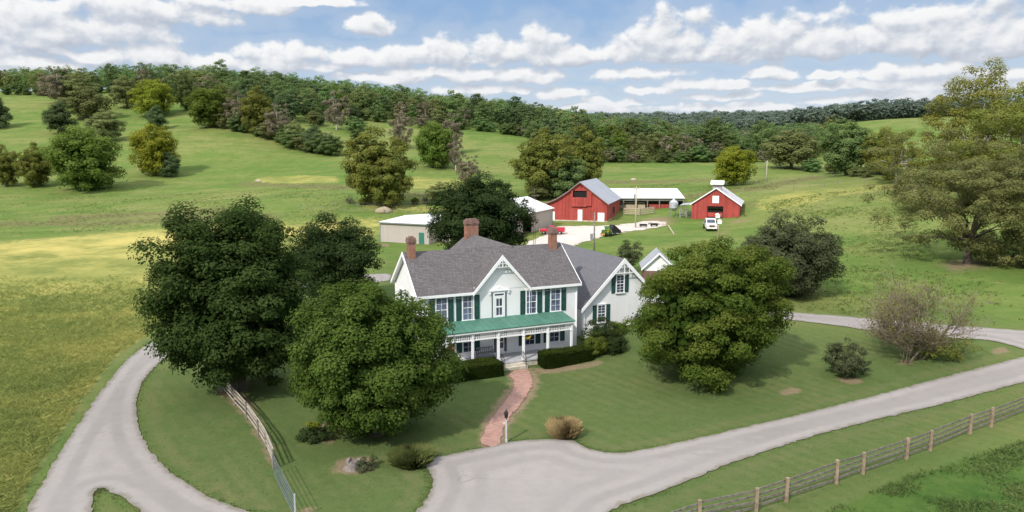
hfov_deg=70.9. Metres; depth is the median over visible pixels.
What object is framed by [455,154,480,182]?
field tree
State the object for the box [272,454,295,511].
field gate
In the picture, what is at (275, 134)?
hedgerow bush
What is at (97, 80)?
forest tree
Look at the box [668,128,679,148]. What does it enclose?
forest tree
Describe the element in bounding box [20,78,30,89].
forest tree
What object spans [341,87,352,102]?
forest tree
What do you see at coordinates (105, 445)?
driveway
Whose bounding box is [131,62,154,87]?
forest tree
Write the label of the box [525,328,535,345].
window
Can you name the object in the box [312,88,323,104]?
forest tree
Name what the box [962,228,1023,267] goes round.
understory tree
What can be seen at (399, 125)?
field tree
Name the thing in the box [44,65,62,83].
forest tree
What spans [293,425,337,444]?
bed plant
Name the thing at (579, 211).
door
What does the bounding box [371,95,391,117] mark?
forest tree
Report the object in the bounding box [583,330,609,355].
foundation shrub
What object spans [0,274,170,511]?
tall grass
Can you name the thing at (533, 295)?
window
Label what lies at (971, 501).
weed cover
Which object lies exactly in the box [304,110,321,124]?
hedgerow bush
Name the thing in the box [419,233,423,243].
door
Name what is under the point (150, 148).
field tree
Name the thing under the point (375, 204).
pasture fence
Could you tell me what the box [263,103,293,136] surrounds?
field tree
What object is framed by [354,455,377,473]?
bed plant
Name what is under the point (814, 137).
forest tree
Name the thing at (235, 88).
forest tree
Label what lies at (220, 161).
ground
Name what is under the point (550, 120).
forest tree
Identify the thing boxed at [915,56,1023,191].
sycamore tree
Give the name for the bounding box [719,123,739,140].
forest tree
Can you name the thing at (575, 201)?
hay door
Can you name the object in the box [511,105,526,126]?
forest tree
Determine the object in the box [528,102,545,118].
forest tree
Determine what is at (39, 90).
hedgerow bush
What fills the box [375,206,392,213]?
hay bale
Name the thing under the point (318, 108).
forest tree
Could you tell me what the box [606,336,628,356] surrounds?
foundation shrub
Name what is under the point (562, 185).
field tree
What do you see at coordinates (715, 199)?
loft door
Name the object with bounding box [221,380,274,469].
rail fence
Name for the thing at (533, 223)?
antenna tower
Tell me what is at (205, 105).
field tree
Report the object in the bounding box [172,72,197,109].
field tree
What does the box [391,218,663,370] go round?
farmhouse
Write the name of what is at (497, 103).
ridge wood
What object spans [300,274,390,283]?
driveway
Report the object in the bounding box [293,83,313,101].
forest tree
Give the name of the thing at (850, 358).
flowering shrub
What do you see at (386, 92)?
forest tree
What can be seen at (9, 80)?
forest tree
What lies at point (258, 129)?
hedgerow bush
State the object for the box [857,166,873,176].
hedgerow bush
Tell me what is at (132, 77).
forest tree
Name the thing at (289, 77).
forest tree
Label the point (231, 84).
forest tree
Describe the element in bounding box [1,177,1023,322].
pasture tufts
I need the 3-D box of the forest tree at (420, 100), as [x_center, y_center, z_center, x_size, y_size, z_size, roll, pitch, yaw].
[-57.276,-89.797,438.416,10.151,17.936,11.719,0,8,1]
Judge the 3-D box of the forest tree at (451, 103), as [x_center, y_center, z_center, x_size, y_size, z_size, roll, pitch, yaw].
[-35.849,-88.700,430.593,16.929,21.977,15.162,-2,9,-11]
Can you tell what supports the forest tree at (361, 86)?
on the ground at (220, 161)
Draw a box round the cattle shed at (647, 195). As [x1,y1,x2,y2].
[610,188,684,208]
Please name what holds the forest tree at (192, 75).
on the ground at (220, 161)
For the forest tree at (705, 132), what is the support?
on the ground at (220, 161)
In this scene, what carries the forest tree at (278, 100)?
on the ground at (220, 161)
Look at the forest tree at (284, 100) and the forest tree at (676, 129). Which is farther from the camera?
the forest tree at (676, 129)
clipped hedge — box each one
[450,356,504,382]
[537,345,594,368]
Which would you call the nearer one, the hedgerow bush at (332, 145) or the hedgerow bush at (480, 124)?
the hedgerow bush at (332, 145)
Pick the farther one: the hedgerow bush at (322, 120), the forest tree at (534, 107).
the forest tree at (534, 107)
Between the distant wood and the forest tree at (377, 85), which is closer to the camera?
the forest tree at (377, 85)
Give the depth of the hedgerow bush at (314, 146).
312.60 m
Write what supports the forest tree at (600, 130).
on the ground at (220, 161)
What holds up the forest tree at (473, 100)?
on the ground at (220, 161)
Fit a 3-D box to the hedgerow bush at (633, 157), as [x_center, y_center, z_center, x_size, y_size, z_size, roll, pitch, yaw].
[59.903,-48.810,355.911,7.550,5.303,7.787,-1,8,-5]
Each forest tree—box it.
[0,70,9,87]
[2,72,19,86]
[11,75,21,85]
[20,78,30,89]
[26,71,47,88]
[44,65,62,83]
[52,69,68,85]
[67,71,85,82]
[77,67,98,83]
[91,75,101,83]
[102,63,119,83]
[113,73,127,81]
[126,72,140,86]
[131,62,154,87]
[135,68,151,85]
[162,64,188,85]
[173,70,196,84]
[178,69,196,84]
[193,72,208,84]
[195,76,210,88]
[199,75,215,88]
[201,79,224,94]
[212,59,227,82]
[217,76,230,88]
[218,68,234,85]
[218,86,235,98]
[224,78,237,99]
[230,82,244,105]
[236,70,255,85]
[236,78,256,105]
[237,77,253,92]
[242,74,256,85]
[246,76,269,89]
[257,83,274,103]
[259,77,278,88]
[264,78,286,100]
[269,71,283,83]
[270,73,285,85]
[273,93,297,118]
[274,96,283,113]
[278,82,295,94]
[283,89,305,120]
[285,76,297,86]
[288,80,307,91]
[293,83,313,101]
[296,88,319,110]
[299,87,317,109]
[300,101,316,115]
[310,103,322,114]
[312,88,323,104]
[316,91,330,112]
[316,96,326,115]
[319,84,334,110]
[329,90,345,111]
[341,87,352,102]
[345,89,367,108]
[351,84,373,107]
[352,88,374,112]
[364,91,385,109]
[367,84,381,102]
[370,100,383,110]
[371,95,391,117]
[377,87,398,115]
[388,93,408,116]
[390,84,410,112]
[394,102,411,119]
[404,97,425,116]
[407,104,418,121]
[411,94,425,121]
[416,102,433,120]
[423,98,449,120]
[426,97,441,115]
[430,109,445,121]
[439,89,464,118]
[454,105,472,123]
[457,108,470,124]
[466,93,485,119]
[473,101,489,120]
[474,100,494,121]
[493,107,505,126]
[505,96,527,124]
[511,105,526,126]
[519,107,537,129]
[522,116,541,139]
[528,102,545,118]
[529,107,550,123]
[530,129,539,141]
[536,112,559,136]
[550,125,563,135]
[551,128,572,142]
[552,110,575,131]
[556,115,572,134]
[565,106,587,122]
[568,113,580,128]
[571,117,597,146]
[576,114,590,126]
[587,124,607,141]
[592,135,613,153]
[597,122,612,132]
[603,118,623,138]
[605,123,621,142]
[607,136,629,155]
[612,131,628,147]
[620,118,639,145]
[623,132,637,150]
[627,133,650,156]
[629,121,649,143]
[634,121,654,143]
[643,117,671,151]
[643,139,653,153]
[646,131,665,155]
[654,132,669,151]
[657,123,673,138]
[659,135,673,152]
[662,131,682,154]
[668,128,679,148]
[668,133,692,153]
[675,130,692,148]
[681,138,694,150]
[688,123,702,140]
[692,128,710,149]
[692,139,704,148]
[696,118,717,150]
[703,123,719,151]
[707,116,730,151]
[710,142,726,153]
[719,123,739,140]
[721,132,740,149]
[734,136,750,148]
[748,120,778,155]
[752,131,768,154]
[796,129,817,152]
[823,115,839,126]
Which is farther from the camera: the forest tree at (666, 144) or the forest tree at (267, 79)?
the forest tree at (267, 79)
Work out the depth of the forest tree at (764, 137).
372.35 m
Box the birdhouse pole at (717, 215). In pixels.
[715,213,721,236]
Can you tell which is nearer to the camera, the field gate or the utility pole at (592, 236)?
the field gate
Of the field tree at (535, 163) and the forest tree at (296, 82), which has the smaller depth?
the field tree at (535, 163)
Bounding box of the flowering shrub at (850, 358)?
[822,337,871,377]
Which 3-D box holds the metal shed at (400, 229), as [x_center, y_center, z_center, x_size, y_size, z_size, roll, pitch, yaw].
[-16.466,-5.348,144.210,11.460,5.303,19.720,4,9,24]
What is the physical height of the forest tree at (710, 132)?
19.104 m
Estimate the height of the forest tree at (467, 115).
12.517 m
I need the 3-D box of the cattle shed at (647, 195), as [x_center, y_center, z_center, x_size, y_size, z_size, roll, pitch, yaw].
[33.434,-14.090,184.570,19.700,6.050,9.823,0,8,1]
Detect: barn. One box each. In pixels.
[545,178,620,221]
[680,180,743,218]
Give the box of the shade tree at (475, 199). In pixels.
[425,167,538,249]
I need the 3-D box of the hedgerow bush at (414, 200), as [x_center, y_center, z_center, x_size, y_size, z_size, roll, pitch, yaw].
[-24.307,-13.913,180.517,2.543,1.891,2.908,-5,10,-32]
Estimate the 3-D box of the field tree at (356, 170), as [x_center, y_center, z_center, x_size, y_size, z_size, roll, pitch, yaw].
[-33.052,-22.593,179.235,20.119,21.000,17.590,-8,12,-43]
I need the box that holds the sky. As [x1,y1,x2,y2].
[0,0,1023,114]
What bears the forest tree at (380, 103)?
on the ground at (220, 161)
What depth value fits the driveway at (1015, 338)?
68.40 m
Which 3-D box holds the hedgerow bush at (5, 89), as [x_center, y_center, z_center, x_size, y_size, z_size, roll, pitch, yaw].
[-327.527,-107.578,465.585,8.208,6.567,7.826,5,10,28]
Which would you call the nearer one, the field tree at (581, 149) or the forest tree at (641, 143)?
the field tree at (581, 149)
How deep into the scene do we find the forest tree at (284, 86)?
453.90 m
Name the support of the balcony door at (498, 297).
in the farmhouse
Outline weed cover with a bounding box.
[827,439,1023,511]
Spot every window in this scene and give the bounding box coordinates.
[435,297,448,322]
[462,295,474,320]
[462,336,474,353]
[525,289,536,314]
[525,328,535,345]
[549,326,560,342]
[550,287,561,311]
[597,303,606,323]
[615,273,624,293]
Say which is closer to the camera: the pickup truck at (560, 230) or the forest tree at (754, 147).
the pickup truck at (560, 230)
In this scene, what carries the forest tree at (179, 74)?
on the ground at (220, 161)
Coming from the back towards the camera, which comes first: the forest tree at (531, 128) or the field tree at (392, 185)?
the forest tree at (531, 128)
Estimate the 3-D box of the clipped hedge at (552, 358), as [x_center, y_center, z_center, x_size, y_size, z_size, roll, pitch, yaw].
[4.740,8.829,63.046,5.156,1.636,1.920,-4,9,-24]
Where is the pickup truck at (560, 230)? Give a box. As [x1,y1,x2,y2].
[539,225,564,234]
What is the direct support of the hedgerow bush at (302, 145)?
on the ground at (220, 161)
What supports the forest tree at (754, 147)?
on the ground at (220, 161)
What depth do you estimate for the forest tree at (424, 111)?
422.76 m
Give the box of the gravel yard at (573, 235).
[525,221,666,245]
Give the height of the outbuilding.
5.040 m
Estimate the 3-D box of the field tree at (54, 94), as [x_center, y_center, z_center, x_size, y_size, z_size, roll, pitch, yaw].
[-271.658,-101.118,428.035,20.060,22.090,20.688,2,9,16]
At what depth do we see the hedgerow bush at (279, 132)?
327.59 m
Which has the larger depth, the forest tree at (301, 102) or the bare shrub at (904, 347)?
the forest tree at (301, 102)
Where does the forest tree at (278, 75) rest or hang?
on the ground at (220, 161)
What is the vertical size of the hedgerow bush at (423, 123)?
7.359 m
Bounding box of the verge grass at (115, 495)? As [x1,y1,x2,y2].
[23,335,1017,511]
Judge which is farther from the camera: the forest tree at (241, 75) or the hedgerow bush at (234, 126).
the forest tree at (241, 75)
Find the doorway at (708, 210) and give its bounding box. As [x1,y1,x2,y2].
[707,206,722,217]
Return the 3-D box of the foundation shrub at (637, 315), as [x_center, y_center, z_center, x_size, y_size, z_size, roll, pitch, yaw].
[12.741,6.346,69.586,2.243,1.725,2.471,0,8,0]
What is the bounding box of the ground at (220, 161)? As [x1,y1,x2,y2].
[0,87,1023,511]
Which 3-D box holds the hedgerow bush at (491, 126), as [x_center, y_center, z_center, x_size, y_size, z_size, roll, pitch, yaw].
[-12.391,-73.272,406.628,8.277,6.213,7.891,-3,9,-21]
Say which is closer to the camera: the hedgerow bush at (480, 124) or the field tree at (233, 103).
the field tree at (233, 103)
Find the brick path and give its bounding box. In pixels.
[480,369,532,446]
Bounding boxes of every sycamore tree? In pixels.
[865,126,926,182]
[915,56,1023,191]
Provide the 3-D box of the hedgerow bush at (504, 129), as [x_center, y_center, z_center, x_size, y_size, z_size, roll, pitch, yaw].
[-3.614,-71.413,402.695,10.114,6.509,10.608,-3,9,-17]
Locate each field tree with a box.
[0,96,13,128]
[0,144,21,185]
[11,141,54,187]
[34,124,127,191]
[36,67,67,103]
[40,102,78,132]
[57,72,101,97]
[57,85,114,119]
[82,109,127,140]
[108,75,141,108]
[126,78,177,115]
[126,123,181,176]
[145,105,169,128]
[158,151,181,176]
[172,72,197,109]
[181,84,234,127]
[222,92,246,124]
[238,84,275,132]
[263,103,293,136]
[284,120,304,146]
[300,125,322,152]
[322,90,349,129]
[338,123,419,203]
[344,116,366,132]
[349,129,370,143]
[361,150,416,206]
[387,112,413,142]
[413,120,456,167]
[424,181,450,203]
[442,113,463,150]
[446,134,463,169]
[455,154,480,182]
[504,126,578,193]
[525,183,554,199]
[544,155,588,197]
[554,123,608,181]
[711,145,758,185]
[755,128,823,168]
[815,118,874,175]
[858,127,910,173]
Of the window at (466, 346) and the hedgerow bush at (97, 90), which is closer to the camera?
the window at (466, 346)
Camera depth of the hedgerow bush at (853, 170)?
204.90 m
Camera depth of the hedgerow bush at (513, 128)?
399.36 m
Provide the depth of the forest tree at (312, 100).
412.71 m
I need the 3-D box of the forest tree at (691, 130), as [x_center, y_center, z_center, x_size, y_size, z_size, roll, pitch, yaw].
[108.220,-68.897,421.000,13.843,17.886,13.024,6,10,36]
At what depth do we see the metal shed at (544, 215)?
151.11 m
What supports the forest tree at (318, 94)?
on the ground at (220, 161)
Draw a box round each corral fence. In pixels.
[623,207,654,214]
[679,209,691,217]
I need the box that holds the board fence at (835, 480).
[671,397,1023,511]
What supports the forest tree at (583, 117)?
on the ground at (220, 161)
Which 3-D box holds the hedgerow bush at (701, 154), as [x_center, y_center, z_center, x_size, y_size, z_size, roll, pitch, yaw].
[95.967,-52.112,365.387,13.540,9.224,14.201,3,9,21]
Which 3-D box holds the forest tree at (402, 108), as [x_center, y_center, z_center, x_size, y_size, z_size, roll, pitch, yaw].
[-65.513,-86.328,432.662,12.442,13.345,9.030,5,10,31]
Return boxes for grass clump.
[384,442,438,469]
[543,414,582,439]
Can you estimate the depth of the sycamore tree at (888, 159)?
184.01 m
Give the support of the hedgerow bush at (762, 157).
on the ground at (220, 161)
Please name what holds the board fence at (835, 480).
on the ground at (220, 161)
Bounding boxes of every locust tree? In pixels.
[857,127,1023,263]
[985,140,1023,242]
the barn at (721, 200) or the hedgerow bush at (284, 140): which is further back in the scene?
the hedgerow bush at (284, 140)
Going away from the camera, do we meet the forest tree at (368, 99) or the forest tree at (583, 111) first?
the forest tree at (583, 111)
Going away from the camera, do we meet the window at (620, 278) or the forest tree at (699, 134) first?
the window at (620, 278)
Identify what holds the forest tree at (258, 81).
on the ground at (220, 161)
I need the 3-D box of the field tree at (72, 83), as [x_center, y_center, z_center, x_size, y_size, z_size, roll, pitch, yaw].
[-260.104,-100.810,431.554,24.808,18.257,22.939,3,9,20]
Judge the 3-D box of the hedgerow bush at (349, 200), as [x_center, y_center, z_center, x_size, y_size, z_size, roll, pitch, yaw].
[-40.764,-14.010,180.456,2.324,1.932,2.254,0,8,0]
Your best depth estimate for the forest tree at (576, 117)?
391.16 m
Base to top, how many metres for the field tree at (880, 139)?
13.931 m
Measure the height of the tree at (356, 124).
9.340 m
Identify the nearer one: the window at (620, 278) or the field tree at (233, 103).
the window at (620, 278)
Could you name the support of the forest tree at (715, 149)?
on the ground at (220, 161)
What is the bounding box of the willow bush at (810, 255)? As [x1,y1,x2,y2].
[735,210,847,298]
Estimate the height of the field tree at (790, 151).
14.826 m
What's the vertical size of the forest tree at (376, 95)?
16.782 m
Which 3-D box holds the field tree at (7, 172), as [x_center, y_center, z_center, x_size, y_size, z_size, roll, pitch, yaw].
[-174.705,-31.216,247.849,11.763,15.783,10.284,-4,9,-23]
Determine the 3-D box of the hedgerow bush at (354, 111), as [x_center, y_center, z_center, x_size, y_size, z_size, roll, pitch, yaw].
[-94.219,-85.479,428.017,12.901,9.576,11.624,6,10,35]
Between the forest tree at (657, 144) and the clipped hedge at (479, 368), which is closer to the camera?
the clipped hedge at (479, 368)
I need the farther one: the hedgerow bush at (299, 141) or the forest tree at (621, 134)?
the forest tree at (621, 134)
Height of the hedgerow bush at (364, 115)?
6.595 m
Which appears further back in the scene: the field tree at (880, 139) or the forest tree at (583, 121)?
the forest tree at (583, 121)
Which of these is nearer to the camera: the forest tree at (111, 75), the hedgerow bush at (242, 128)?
the hedgerow bush at (242, 128)
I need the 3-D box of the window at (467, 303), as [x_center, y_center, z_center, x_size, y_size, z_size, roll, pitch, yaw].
[-3.796,4.470,62.217,1.220,2.330,0.146,-4,9,-24]
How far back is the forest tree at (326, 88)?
434.37 m
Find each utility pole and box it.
[590,212,594,250]
[633,186,639,227]
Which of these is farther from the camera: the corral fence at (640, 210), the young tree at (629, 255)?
the corral fence at (640, 210)
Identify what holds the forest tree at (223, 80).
on the ground at (220, 161)
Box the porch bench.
[476,346,494,357]
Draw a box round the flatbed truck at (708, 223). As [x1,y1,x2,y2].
[702,218,716,230]
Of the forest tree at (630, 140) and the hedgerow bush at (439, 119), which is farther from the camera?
the hedgerow bush at (439, 119)
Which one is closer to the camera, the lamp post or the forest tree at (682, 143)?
the lamp post
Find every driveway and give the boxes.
[27,341,1023,511]
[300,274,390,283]
[769,312,1023,348]
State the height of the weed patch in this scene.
2.868 m
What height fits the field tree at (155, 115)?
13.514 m
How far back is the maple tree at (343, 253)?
80.27 m
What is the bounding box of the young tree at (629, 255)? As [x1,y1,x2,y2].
[616,239,643,265]
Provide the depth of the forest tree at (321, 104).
423.10 m
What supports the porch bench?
on the farmhouse
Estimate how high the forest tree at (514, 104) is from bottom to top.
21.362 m
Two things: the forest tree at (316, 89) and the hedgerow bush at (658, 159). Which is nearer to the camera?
the hedgerow bush at (658, 159)
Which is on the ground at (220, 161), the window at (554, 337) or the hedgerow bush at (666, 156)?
the hedgerow bush at (666, 156)
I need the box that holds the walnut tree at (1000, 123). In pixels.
[951,86,1023,198]
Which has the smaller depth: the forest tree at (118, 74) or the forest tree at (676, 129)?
the forest tree at (676, 129)
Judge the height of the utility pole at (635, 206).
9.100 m
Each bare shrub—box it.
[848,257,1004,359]
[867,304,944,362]
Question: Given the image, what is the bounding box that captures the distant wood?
[489,94,1023,132]
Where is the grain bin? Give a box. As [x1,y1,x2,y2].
[669,199,677,216]
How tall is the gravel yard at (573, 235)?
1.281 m
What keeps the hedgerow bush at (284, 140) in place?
on the ground at (220, 161)
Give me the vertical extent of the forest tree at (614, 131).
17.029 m
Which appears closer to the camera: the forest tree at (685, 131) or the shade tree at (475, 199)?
the shade tree at (475, 199)
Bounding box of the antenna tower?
[533,188,535,243]
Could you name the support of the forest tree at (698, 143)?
on the ground at (220, 161)
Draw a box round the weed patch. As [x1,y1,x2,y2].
[908,327,982,363]
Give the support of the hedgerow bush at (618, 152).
on the ground at (220, 161)
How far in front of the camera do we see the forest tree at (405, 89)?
470.35 m
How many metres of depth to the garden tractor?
137.28 m
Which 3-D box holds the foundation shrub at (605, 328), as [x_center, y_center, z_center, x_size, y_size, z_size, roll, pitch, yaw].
[8.133,7.171,65.404,4.036,3.502,3.642,-8,11,-42]
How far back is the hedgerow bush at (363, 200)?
178.79 m
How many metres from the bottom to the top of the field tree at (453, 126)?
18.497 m
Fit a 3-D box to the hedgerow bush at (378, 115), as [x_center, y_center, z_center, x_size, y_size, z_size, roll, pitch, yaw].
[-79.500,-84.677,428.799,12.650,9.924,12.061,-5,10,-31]
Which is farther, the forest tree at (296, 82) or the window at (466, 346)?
the forest tree at (296, 82)
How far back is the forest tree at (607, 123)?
401.87 m
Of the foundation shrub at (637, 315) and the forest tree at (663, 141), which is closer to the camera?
the foundation shrub at (637, 315)
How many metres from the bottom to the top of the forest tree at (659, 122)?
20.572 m
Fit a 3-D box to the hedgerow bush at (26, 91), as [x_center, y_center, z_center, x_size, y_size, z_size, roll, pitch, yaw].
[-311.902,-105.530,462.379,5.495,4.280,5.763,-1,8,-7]
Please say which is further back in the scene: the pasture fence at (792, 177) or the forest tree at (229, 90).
the forest tree at (229, 90)
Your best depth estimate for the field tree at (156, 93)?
393.50 m
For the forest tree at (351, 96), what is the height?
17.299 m
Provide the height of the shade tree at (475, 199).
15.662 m
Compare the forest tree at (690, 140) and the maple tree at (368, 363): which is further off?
the forest tree at (690, 140)
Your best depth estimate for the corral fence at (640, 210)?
173.23 m
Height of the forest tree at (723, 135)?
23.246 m
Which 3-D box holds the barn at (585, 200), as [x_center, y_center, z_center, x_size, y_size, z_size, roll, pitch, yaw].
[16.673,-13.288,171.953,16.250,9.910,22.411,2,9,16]
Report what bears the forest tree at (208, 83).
on the ground at (220, 161)
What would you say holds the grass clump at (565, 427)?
on the ground at (220, 161)
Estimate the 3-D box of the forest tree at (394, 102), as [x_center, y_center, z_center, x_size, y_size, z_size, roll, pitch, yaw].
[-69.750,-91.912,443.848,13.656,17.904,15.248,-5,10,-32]
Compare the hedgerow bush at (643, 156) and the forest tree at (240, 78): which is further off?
the forest tree at (240, 78)
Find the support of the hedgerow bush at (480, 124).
on the ground at (220, 161)
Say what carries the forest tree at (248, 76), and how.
on the ground at (220, 161)
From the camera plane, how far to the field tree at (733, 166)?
206.48 m
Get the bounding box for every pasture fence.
[300,205,441,212]
[332,201,429,206]
[748,176,884,196]
[755,171,834,185]
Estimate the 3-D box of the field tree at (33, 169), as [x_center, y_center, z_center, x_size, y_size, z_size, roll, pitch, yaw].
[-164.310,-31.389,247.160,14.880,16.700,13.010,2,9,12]
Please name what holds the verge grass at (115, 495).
on the ground at (220, 161)
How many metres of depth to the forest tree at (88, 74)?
484.84 m
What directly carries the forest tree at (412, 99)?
on the ground at (220, 161)
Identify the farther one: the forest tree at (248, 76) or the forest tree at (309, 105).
the forest tree at (248, 76)
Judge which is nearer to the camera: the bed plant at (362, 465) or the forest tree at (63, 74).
the bed plant at (362, 465)
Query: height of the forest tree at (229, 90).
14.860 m
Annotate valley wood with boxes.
[518,102,839,150]
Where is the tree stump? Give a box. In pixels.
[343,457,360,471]
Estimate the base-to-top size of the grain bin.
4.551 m
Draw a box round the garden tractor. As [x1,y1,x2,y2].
[600,226,611,236]
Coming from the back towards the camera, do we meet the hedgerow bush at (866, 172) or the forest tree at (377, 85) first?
the forest tree at (377, 85)
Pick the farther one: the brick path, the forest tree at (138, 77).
the forest tree at (138, 77)
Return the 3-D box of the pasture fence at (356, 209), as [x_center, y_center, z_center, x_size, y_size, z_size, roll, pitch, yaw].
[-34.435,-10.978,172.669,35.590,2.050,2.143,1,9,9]
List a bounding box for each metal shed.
[377,214,440,243]
[442,196,553,240]
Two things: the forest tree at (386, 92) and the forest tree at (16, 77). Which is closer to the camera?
the forest tree at (386, 92)
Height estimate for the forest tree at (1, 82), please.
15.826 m
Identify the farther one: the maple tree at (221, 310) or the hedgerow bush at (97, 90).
the hedgerow bush at (97, 90)
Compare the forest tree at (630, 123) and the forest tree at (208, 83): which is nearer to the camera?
the forest tree at (630, 123)
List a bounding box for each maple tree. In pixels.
[126,194,328,392]
[282,276,467,438]
[285,210,384,306]
[619,231,800,392]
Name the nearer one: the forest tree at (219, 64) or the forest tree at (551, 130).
the forest tree at (551, 130)
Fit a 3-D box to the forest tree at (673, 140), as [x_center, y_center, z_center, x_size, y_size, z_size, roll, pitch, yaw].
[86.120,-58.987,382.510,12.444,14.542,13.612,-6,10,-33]
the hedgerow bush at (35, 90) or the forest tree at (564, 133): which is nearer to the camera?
the forest tree at (564, 133)
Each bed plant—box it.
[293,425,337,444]
[306,421,321,430]
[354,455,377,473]
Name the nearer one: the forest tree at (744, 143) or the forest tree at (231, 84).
the forest tree at (744, 143)
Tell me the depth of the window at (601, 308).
68.65 m
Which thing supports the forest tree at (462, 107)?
on the ground at (220, 161)
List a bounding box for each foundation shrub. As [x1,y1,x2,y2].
[578,316,621,349]
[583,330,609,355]
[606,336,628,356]
[608,320,627,333]
[633,314,649,327]
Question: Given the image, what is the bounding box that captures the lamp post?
[504,409,507,442]
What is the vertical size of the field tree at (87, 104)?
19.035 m
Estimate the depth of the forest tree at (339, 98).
448.02 m
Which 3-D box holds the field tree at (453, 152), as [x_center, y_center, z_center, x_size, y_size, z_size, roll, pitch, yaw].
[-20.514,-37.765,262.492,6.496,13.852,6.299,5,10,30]
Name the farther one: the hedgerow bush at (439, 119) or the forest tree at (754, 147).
the hedgerow bush at (439, 119)
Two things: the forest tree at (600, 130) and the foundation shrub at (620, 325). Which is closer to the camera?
the foundation shrub at (620, 325)
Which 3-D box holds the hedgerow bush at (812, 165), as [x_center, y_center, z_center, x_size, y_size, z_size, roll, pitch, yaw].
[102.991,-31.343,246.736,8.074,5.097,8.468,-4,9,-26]
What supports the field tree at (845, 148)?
on the ground at (220, 161)
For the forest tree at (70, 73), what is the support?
on the ground at (220, 161)
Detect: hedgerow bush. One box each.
[0,85,11,94]
[8,81,25,94]
[22,89,31,94]
[31,82,45,95]
[37,82,51,95]
[89,82,101,92]
[102,79,120,92]
[210,107,233,128]
[225,114,249,130]
[237,122,250,132]
[253,120,283,138]
[264,128,273,138]
[271,129,282,141]
[275,125,292,144]
[278,128,303,147]
[291,130,315,151]
[295,136,304,149]
[303,130,329,152]
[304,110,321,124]
[316,115,325,124]
[317,134,344,155]
[344,104,363,119]
[345,197,353,203]
[358,198,367,204]
[360,109,371,119]
[367,106,390,121]
[410,197,419,203]
[413,115,428,125]
[433,116,447,127]
[451,113,466,128]
[470,116,492,130]
[484,121,497,131]
[497,123,512,133]
[506,122,522,134]
[515,126,526,136]
[603,149,615,161]
[606,146,628,161]
[626,152,640,162]
[633,147,648,162]
[651,155,662,161]
[655,149,672,162]
[673,150,690,161]
[689,144,713,161]
[710,150,723,161]
[729,145,752,156]
[757,149,773,161]
[801,157,824,171]
[824,162,837,173]
[846,166,860,176]
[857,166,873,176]
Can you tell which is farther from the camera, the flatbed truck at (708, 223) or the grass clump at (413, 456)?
the flatbed truck at (708, 223)
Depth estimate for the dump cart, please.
139.04 m
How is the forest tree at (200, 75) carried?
on the ground at (220, 161)
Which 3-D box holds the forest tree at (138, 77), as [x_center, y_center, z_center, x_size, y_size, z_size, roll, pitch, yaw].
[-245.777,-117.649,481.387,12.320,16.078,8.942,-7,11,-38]
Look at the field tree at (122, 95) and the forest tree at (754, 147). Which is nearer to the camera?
the forest tree at (754, 147)
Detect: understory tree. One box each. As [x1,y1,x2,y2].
[892,181,954,212]
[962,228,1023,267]
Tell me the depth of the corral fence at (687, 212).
164.47 m
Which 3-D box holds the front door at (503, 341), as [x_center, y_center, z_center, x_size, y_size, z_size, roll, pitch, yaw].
[-1.046,7.518,63.926,1.460,2.500,0.095,-4,9,-24]
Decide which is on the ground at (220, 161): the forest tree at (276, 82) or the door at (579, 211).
the forest tree at (276, 82)
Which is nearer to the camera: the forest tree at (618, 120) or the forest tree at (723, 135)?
the forest tree at (723, 135)
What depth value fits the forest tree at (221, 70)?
510.42 m
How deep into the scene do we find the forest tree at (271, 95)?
398.84 m
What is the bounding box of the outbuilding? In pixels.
[639,247,672,279]
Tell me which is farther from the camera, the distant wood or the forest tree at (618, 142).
the distant wood
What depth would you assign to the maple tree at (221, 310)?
51.07 m
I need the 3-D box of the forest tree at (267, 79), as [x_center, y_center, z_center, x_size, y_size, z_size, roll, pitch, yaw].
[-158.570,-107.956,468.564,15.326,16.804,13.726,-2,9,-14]
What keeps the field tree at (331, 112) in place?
on the ground at (220, 161)
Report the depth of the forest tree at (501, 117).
431.17 m
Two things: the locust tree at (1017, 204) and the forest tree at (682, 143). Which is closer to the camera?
the locust tree at (1017, 204)
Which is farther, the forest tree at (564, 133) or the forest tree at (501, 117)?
the forest tree at (501, 117)
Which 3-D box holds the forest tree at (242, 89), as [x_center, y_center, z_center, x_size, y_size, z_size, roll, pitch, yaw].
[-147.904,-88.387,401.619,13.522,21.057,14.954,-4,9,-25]
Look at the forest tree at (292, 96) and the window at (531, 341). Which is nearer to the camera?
the window at (531, 341)
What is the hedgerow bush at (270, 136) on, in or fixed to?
on the ground at (220, 161)
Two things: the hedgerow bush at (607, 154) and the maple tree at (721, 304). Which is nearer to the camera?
the maple tree at (721, 304)
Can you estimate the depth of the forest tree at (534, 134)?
364.88 m
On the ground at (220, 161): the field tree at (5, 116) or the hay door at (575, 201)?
the field tree at (5, 116)
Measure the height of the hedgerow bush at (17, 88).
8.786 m
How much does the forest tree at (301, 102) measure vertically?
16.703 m
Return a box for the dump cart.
[607,224,622,234]
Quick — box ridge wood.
[0,63,580,127]
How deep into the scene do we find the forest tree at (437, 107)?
430.22 m
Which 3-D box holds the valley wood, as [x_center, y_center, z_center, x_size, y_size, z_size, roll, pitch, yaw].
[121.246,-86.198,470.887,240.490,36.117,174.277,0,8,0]
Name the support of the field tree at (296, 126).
on the ground at (220, 161)
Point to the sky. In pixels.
(608, 56)
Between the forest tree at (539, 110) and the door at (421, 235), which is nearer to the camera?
the door at (421, 235)
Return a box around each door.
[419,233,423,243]
[492,331,507,354]
[493,291,504,317]
[571,191,591,206]
[578,210,581,220]
[598,213,603,221]
[712,196,718,202]
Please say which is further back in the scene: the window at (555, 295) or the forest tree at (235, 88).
the forest tree at (235, 88)

